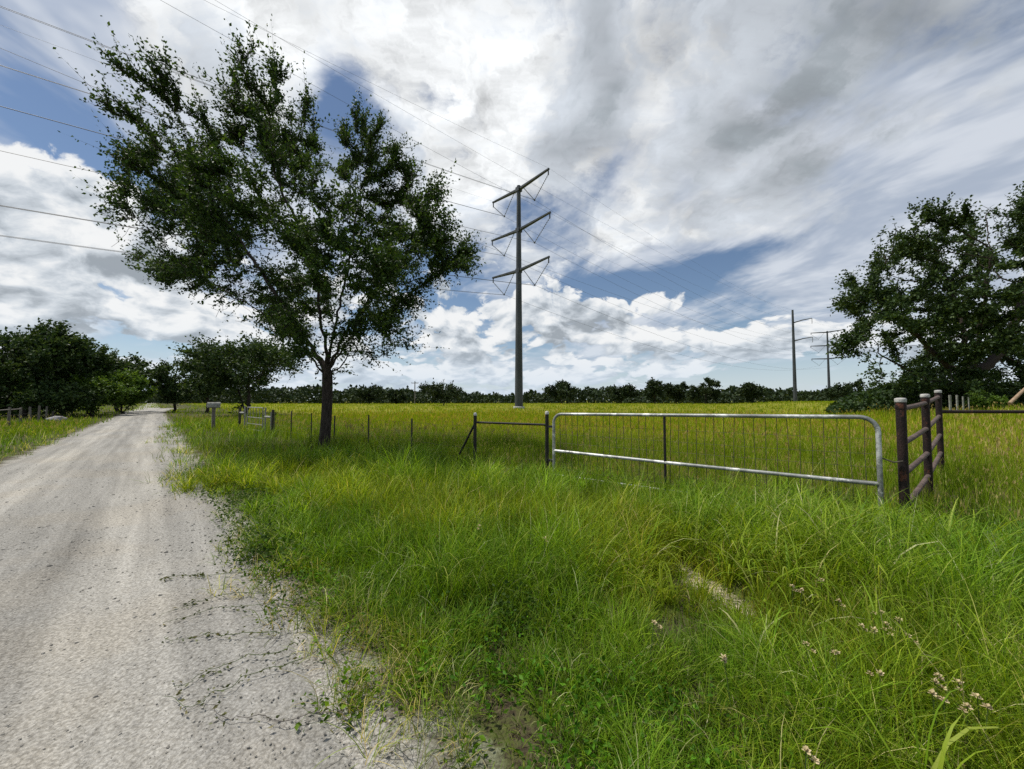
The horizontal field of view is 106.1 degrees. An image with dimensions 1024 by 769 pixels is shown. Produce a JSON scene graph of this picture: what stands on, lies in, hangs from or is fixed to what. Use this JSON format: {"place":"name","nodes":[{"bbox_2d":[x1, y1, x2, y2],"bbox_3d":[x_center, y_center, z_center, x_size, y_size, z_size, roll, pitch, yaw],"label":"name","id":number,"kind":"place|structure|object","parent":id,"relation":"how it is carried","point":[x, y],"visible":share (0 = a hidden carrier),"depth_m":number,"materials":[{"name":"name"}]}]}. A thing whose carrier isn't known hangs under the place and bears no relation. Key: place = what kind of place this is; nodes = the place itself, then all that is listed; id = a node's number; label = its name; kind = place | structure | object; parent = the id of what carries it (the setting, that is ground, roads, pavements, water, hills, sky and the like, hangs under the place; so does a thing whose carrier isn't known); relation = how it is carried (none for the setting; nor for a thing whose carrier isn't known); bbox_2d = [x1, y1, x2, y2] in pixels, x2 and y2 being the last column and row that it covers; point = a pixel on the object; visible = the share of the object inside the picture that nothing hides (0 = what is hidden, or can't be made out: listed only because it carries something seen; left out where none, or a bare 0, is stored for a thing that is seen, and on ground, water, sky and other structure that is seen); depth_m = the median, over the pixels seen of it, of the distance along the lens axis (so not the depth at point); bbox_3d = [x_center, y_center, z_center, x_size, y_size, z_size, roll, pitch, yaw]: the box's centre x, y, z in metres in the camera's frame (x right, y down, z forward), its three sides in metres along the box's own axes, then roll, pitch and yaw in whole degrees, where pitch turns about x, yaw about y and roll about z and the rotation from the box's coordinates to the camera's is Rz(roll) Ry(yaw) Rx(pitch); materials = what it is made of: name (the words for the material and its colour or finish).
{"place":"outdoors","nodes":[
{"label":"outdoors","id":0,"kind":"place"},
{"bbox_2d":[0,408,417,768],"bbox_3d":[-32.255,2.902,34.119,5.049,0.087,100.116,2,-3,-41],"label":"gravel road","id":1,"kind":"structure","parent":0,"point":[114,444],"depth_m":2.44,"materials":[{"name":"grey gravel"}]},
{"bbox_2d":[161,626,279,642],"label":"creeping weed","id":2,"kind":"object","parent":1,"relation":"on","point":[208,635],"visible":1,"depth_m":2.37,"materials":[{"name":"green plant"}]},
{"bbox_2d":[160,564,284,581],"bbox_3d":[-2.417,1.569,3.254,0.901,0.045,0.180,1,-2,-16],"label":"creeping weed","id":3,"kind":"object","parent":1,"relation":"on","point":[197,575],"visible":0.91,"depth_m":3.18,"materials":[{"name":"green plant"}]},
{"bbox_2d":[161,586,284,614],"bbox_3d":[-2.077,1.555,2.828,0.740,0.038,0.189,1,-3,-27],"label":"creeping weed","id":4,"kind":"object","parent":1,"relation":"on","point":[223,596],"visible":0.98,"depth_m":2.85,"materials":[{"name":"green plant"}]},
{"bbox_2d":[163,600,295,624],"bbox_3d":[-1.900,1.554,2.663,0.796,0.026,0.191,1,-2,-12],"label":"creeping weed","id":5,"kind":"object","parent":1,"relation":"on","point":[183,618],"visible":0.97,"depth_m":2.68,"materials":[{"name":"green plant"}]},
{"bbox_2d":[164,657,304,713],"bbox_3d":[-1.394,1.520,1.963,0.604,0.037,0.206,2,-3,-34],"label":"creeping weed","id":6,"kind":"object","parent":1,"relation":"on","point":[227,685],"visible":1,"depth_m":1.94,"materials":[{"name":"green plant"}]},
{"bbox_2d":[172,637,303,687],"bbox_3d":[-1.501,1.528,2.148,0.603,0.035,0.156,2,-3,-34],"label":"creeping weed","id":7,"kind":"object","parent":1,"relation":"on","point":[220,671],"visible":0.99,"depth_m":2.10,"materials":[{"name":"green plant"}]},
{"bbox_2d":[193,701,357,727],"bbox_3d":[-1.099,1.519,1.763,0.797,0.021,0.134,0,-2,5],"label":"creeping weed","id":8,"kind":"object","parent":1,"relation":"on","point":[277,716],"visible":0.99,"depth_m":1.76,"materials":[{"name":"green plant"}]},
{"bbox_2d":[0,400,1023,538],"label":"field grass","id":9,"kind":"structure","parent":0,"point":[972,472],"depth_m":12.19,"materials":[{"name":"green plant"}]},
{"bbox_2d":[0,401,1023,768],"bbox_3d":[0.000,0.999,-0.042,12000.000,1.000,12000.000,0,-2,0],"label":"ground","id":10,"kind":"structure","parent":0,"point":[504,723],"depth_m":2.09,"materials":[{"name":"green plant"}]},
{"bbox_2d":[0,326,22,354],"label":"tree","id":11,"kind":"object","parent":10,"relation":"on","point":[6,328],"depth_m":37.59,"materials":[{"name":"green plant"}]},
{"bbox_2d":[0,406,53,424],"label":"fence","id":12,"kind":"object","parent":10,"relation":"on","point":[9,409],"visible":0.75,"depth_m":24.79,"materials":[{"name":"grey wood"}]},
{"bbox_2d":[0,386,60,416],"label":"scrub bush","id":13,"kind":"object","parent":10,"relation":"on","point":[8,401],"visible":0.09,"depth_m":34.53,"materials":[{"name":"green plant"}]},
{"bbox_2d":[0,317,98,417],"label":"tree","id":14,"kind":"object","parent":10,"relation":"on","point":[39,348],"visible":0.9,"depth_m":32.67,"materials":[{"name":"green plant"}]},
{"bbox_2d":[0,390,99,417],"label":"undergrowth","id":15,"kind":"object","parent":10,"relation":"on","point":[35,411],"visible":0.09,"depth_m":34.36,"materials":[{"name":"green plant"}]},
{"bbox_2d":[46,416,67,421],"bbox_3d":[-31.840,2.475,26.926,1.084,0.564,0.948,0,-2,0],"label":"pale boulder","id":16,"kind":"object","parent":10,"relation":"on","point":[56,417],"visible":0.52,"depth_m":26.70,"materials":[{"name":"stone"}]},
{"bbox_2d":[6,373,111,416],"bbox_3d":[-39.172,1.076,32.892,5.406,4.047,6.485,1,-3,-21],"label":"scrub bush","id":17,"kind":"object","parent":10,"relation":"on","point":[68,397],"visible":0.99,"depth_m":32.09,"materials":[{"name":"green plant"}]},
{"bbox_2d":[6,332,119,415],"bbox_3d":[-43.143,-1.032,37.094,6.589,8.495,7.606,1,-3,-22],"label":"tree","id":18,"kind":"object","parent":10,"relation":"on","point":[85,368],"visible":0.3,"depth_m":37.88,"materials":[{"name":"green plant"}]},
{"bbox_2d":[62,368,139,415],"bbox_3d":[-41.300,0.654,37.604,7.838,5.351,7.242,0,-2,0],"label":"scrub bush","id":19,"kind":"object","parent":10,"relation":"on","point":[118,383],"visible":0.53,"depth_m":37.88,"materials":[{"name":"green plant"}]},
{"bbox_2d":[79,345,131,413],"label":"tree","id":20,"kind":"object","parent":10,"relation":"on","point":[121,362],"visible":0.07,"depth_m":43.56,"materials":[{"name":"green plant"}]},
{"bbox_2d":[103,352,152,411],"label":"tree","id":21,"kind":"object","parent":10,"relation":"on","point":[137,363],"visible":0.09,"depth_m":50.88,"materials":[{"name":"green plant"}]},
{"bbox_2d":[107,369,157,413],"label":"scrub bush","id":22,"kind":"object","parent":10,"relation":"on","point":[142,382],"visible":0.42,"depth_m":44.16,"materials":[{"name":"green plant"}]},
{"bbox_2d":[138,358,199,411],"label":"tree","id":23,"kind":"object","parent":10,"relation":"on","point":[169,391],"visible":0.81,"depth_m":48.40,"materials":[{"name":"green plant"}]},
{"bbox_2d":[176,362,228,412],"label":"tree","id":24,"kind":"object","parent":10,"relation":"on","point":[186,385],"visible":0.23,"depth_m":46.09,"materials":[{"name":"green plant"}]},
{"bbox_2d":[207,402,220,429],"bbox_3d":[-15.094,1.618,19.444,0.535,1.468,0.256,2,-3,-43],"label":"mailbox","id":25,"kind":"object","parent":10,"relation":"on","point":[213,405],"visible":0.84,"depth_m":19.39,"materials":[{"name":"white paint"}]},
{"bbox_2d":[159,329,302,414],"bbox_3d":[-26.941,-1.081,37.770,12.531,8.885,12.458,0,-2,0],"label":"tree","id":26,"kind":"object","parent":10,"relation":"on","point":[210,362],"visible":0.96,"depth_m":35.78,"materials":[{"name":"green plant"}]},
{"bbox_2d":[238,406,245,427],"bbox_3d":[-13.319,1.719,18.997,0.953,1.350,0.120,-2,-3,40],"label":"brace","id":27,"kind":"object","parent":10,"relation":"on","point":[239,415],"visible":0.77,"depth_m":19.21,"materials":[{"name":"white paint"}]},
{"bbox_2d":[247,407,263,430],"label":"gate","id":28,"kind":"structure","parent":10,"relation":"on","point":[256,415],"depth_m":17.41,"materials":[{"name":"grey metal"}]},
{"bbox_2d":[264,407,273,433],"bbox_3d":[-10.338,1.634,16.363,1.040,1.300,0.100,-2,-3,41],"label":"brace","id":29,"kind":"object","parent":10,"relation":"on","point":[271,416],"visible":0.74,"depth_m":16.16,"materials":[{"name":"white paint"}]},
{"bbox_2d":[53,14,493,451],"bbox_3d":[-6.999,-4.189,11.530,12.925,12.666,8.597,0,-2,0],"label":"elm tree","id":30,"kind":"object","parent":10,"relation":"on","point":[216,229],"visible":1,"depth_m":10.41,"materials":[{"name":"green plant"}]},
{"bbox_2d":[350,383,385,402],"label":"tree","id":31,"kind":"object","parent":10,"relation":"on","point":[370,394],"visible":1,"depth_m":148.05,"materials":[{"name":"green plant"}]},
{"bbox_2d":[267,411,469,457],"bbox_3d":[-5.648,1.510,12.243,13.000,1.203,0.040,-2,-3,41],"label":"wire fence","id":32,"kind":"object","parent":10,"relation":"on","point":[411,431],"visible":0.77,"depth_m":10.82,"materials":[{"name":"grey metal"}]},
{"bbox_2d":[385,387,407,403],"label":"tree","id":33,"kind":"object","parent":10,"relation":"on","point":[394,396],"visible":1,"depth_m":167.78,"materials":[{"name":"green plant"}]},
{"bbox_2d":[417,377,465,404],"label":"tree","id":34,"kind":"object","parent":10,"relation":"on","point":[437,391],"visible":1,"depth_m":107.94,"materials":[{"name":"green plant"}]},
{"bbox_2d":[455,411,548,474],"bbox_3d":[-0.347,1.229,7.853,2.273,1.400,0.250,-1,-3,26],"label":"pipe brace","id":35,"kind":"object","parent":10,"relation":"on","point":[474,426],"visible":0.9,"depth_m":7.74,"materials":[{"name":"metal"}]},
{"bbox_2d":[548,413,902,515],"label":"field gate","id":36,"kind":"structure","parent":35,"relation":"attached to","point":[879,458],"depth_m":5.50,"materials":[{"name":"metal"}]},
{"bbox_2d":[139,383,874,403],"bbox_3d":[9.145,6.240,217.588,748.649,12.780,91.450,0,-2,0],"label":"tree line","id":37,"kind":"object","parent":10,"relation":"on","point":[303,394],"visible":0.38,"depth_m":190.02,"materials":[{"name":"green plant"}]},
{"bbox_2d":[491,168,550,408],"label":"power pylon","id":38,"kind":"object","parent":10,"relation":"on","point":[518,270],"visible":0.97,"depth_m":70.10,"materials":[{"name":"metal"}]},
{"bbox_2d":[0,6,817,369],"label":"power cables","id":39,"kind":"object","parent":38,"relation":"attached to","point":[324,192],"visible":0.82,"depth_m":39.98,"materials":[{"name":"black metal"}]},
{"bbox_2d":[541,379,580,402],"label":"tree","id":40,"kind":"object","parent":10,"relation":"on","point":[565,389],"visible":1,"depth_m":163.48,"materials":[{"name":"green plant"}]},
{"bbox_2d":[605,383,640,403],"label":"tree","id":41,"kind":"object","parent":10,"relation":"on","point":[619,394],"visible":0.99,"depth_m":166.85,"materials":[{"name":"green plant"}]},
{"bbox_2d":[642,377,667,403],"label":"tree","id":42,"kind":"object","parent":10,"relation":"on","point":[654,387],"visible":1,"depth_m":157.76,"materials":[{"name":"green plant"}]},
{"bbox_2d":[650,620,662,668],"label":"wildflower","id":43,"kind":"object","parent":10,"relation":"on","point":[655,622],"visible":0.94,"depth_m":2.07,"materials":[{"name":"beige plant"}]},
{"bbox_2d":[664,381,688,403],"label":"tree","id":44,"kind":"object","parent":10,"relation":"on","point":[676,391],"visible":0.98,"depth_m":163.04,"materials":[{"name":"green plant"}]},
{"bbox_2d":[685,376,722,403],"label":"tree","id":45,"kind":"object","parent":10,"relation":"on","point":[694,395],"visible":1,"depth_m":149.77,"materials":[{"name":"green plant"}]},
{"bbox_2d":[719,653,733,726],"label":"wildflower","id":46,"kind":"object","parent":10,"relation":"on","point":[725,658],"visible":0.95,"depth_m":1.78,"materials":[{"name":"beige plant"}]},
{"bbox_2d":[736,381,764,403],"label":"tree","id":47,"kind":"object","parent":10,"relation":"on","point":[751,392],"visible":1,"depth_m":163.82,"materials":[{"name":"green plant"}]},
{"bbox_2d":[533,459,1023,768],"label":"coarse grass","id":48,"kind":"structure","parent":10,"relation":"on","point":[939,760],"depth_m":3.16,"materials":[{"name":"green plant"}]},
{"bbox_2d":[790,584,796,616],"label":"wildflower","id":49,"kind":"object","parent":10,"relation":"on","point":[792,585],"visible":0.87,"depth_m":2.49,"materials":[{"name":"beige plant"}]},
{"bbox_2d":[797,588,803,620],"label":"wildflower","id":50,"kind":"object","parent":10,"relation":"on","point":[802,589],"visible":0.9,"depth_m":2.44,"materials":[{"name":"beige plant"}]},
{"bbox_2d":[791,310,812,402],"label":"line pole","id":51,"kind":"object","parent":10,"relation":"on","point":[794,368],"visible":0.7,"depth_m":160.08,"materials":[{"name":"metal"}]},
{"bbox_2d":[1,0,807,342],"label":"line wires","id":52,"kind":"object","parent":51,"relation":"attached to","point":[399,132],"visible":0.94,"depth_m":39.10,"materials":[{"name":"black metal"}]},
{"bbox_2d":[803,641,815,679],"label":"wildflower","id":53,"kind":"object","parent":10,"relation":"on","point":[807,643],"visible":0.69,"depth_m":1.89,"materials":[{"name":"beige plant"}]},
{"bbox_2d":[802,745,819,768],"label":"wildflower","id":54,"kind":"object","parent":10,"relation":"on","point":[807,750],"visible":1,"depth_m":1.31,"materials":[{"name":"beige plant"}]},
{"bbox_2d":[810,329,845,387],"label":"power pylon","id":55,"kind":"object","parent":10,"relation":"on","point":[828,369],"visible":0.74,"depth_m":220.04,"materials":[{"name":"metal"}]},
{"bbox_2d":[831,649,843,705],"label":"wildflower","id":56,"kind":"object","parent":10,"relation":"on","point":[836,652],"visible":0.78,"depth_m":1.83,"materials":[{"name":"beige plant"}]},
{"bbox_2d":[836,598,845,637],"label":"wildflower","id":57,"kind":"object","parent":10,"relation":"on","point":[839,600],"visible":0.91,"depth_m":2.30,"materials":[{"name":"beige plant"}]},
{"bbox_2d":[821,378,865,398],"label":"tree","id":58,"kind":"object","parent":10,"relation":"on","point":[835,390],"visible":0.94,"depth_m":118.60,"materials":[{"name":"green plant"}]},
{"bbox_2d":[869,626,877,642],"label":"wildflower","id":59,"kind":"object","parent":10,"relation":"on","point":[875,630],"visible":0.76,"depth_m":2.01,"materials":[{"name":"beige plant"}]},
{"bbox_2d":[865,669,883,716],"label":"wildflower","id":60,"kind":"object","parent":10,"relation":"on","point":[880,672],"visible":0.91,"depth_m":1.69,"materials":[{"name":"beige plant"}]},
{"bbox_2d":[880,621,889,653],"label":"wildflower","id":61,"kind":"object","parent":10,"relation":"on","point":[884,630],"visible":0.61,"depth_m":2.07,"materials":[{"name":"beige plant"}]},
{"bbox_2d":[904,632,917,667],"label":"wildflower","id":62,"kind":"object","parent":10,"relation":"on","point":[907,641],"visible":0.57,"depth_m":1.96,"materials":[{"name":"beige plant"}]},
{"bbox_2d":[824,379,1023,414],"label":"oak undergrowth","id":63,"kind":"object","parent":10,"relation":"on","point":[859,401],"visible":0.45,"depth_m":31.73,"materials":[{"name":"green plant"}]},
{"bbox_2d":[826,181,1023,409],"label":"oak tree","id":64,"kind":"object","parent":10,"relation":"on","point":[950,317],"visible":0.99,"depth_m":28.78,"materials":[{"name":"green plant"}]},
{"bbox_2d":[928,688,942,752],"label":"wildflower","id":65,"kind":"object","parent":10,"relation":"on","point":[933,692],"visible":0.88,"depth_m":1.58,"materials":[{"name":"beige plant"}]},
{"bbox_2d":[930,678,946,748],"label":"wildflower","id":66,"kind":"object","parent":10,"relation":"on","point":[937,682],"visible":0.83,"depth_m":1.64,"materials":[{"name":"beige plant"}]},
{"bbox_2d":[933,672,944,743],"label":"wildflower","id":67,"kind":"object","parent":10,"relation":"on","point":[940,677],"visible":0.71,"depth_m":1.68,"materials":[{"name":"beige plant"}]},
{"bbox_2d":[937,695,949,768],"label":"wildflower","id":68,"kind":"object","parent":10,"relation":"on","point":[942,698],"visible":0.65,"depth_m":1.54,"materials":[{"name":"beige plant"}]},
{"bbox_2d":[948,395,951,414],"bbox_3d":[27.299,1.337,23.965,0.130,1.364,0.050,0,-2,0],"label":"white stake","id":69,"kind":"object","parent":10,"relation":"on","point":[950,403],"visible":0.56,"depth_m":23.95,"materials":[{"name":"paint"}]},
{"bbox_2d":[956,395,958,409],"bbox_3d":[28.314,1.332,24.466,0.130,1.325,0.050,0,-2,-11],"label":"white stake","id":70,"kind":"object","parent":10,"relation":"on","point":[957,403],"visible":0.56,"depth_m":24.45,"materials":[{"name":"paint"}]},
{"bbox_2d":[894,390,1023,516],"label":"pipe fence","id":71,"kind":"object","parent":10,"relation":"on","point":[905,468],"visible":0.91,"depth_m":5.71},
{"bbox_2d":[951,677,973,742],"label":"wildflower","id":72,"kind":"object","parent":10,"relation":"on","point":[960,682],"visible":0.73,"depth_m":1.63,"materials":[{"name":"beige plant"}]},
{"bbox_2d":[958,702,973,768],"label":"wildflower","id":73,"kind":"object","parent":10,"relation":"on","point":[966,708],"visible":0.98,"depth_m":1.51,"materials":[{"name":"beige plant"}]},
{"bbox_2d":[969,692,982,765],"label":"wildflower","id":74,"kind":"object","parent":10,"relation":"on","point":[976,694],"visible":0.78,"depth_m":1.56,"materials":[{"name":"beige plant"}]},
{"bbox_2d":[964,388,1009,409],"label":"oak bush","id":75,"kind":"object","parent":10,"relation":"on","point":[979,401],"visible":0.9,"depth_m":25.73,"materials":[{"name":"green plant"}]},
{"bbox_2d":[981,702,992,767],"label":"wildflower","id":76,"kind":"object","parent":10,"relation":"on","point":[987,705],"visible":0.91,"depth_m":1.51,"materials":[{"name":"beige plant"}]},
{"bbox_2d":[1007,388,1023,404],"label":"fallen limb","id":77,"kind":"object","parent":10,"relation":"on","point":[1015,397],"visible":1,"depth_m":21.13,"materials":[{"name":"beige wood"}]},
{"bbox_2d":[0,0,1023,400],"label":"sky","id":78,"kind":"structure","parent":0,"point":[767,144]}
]}

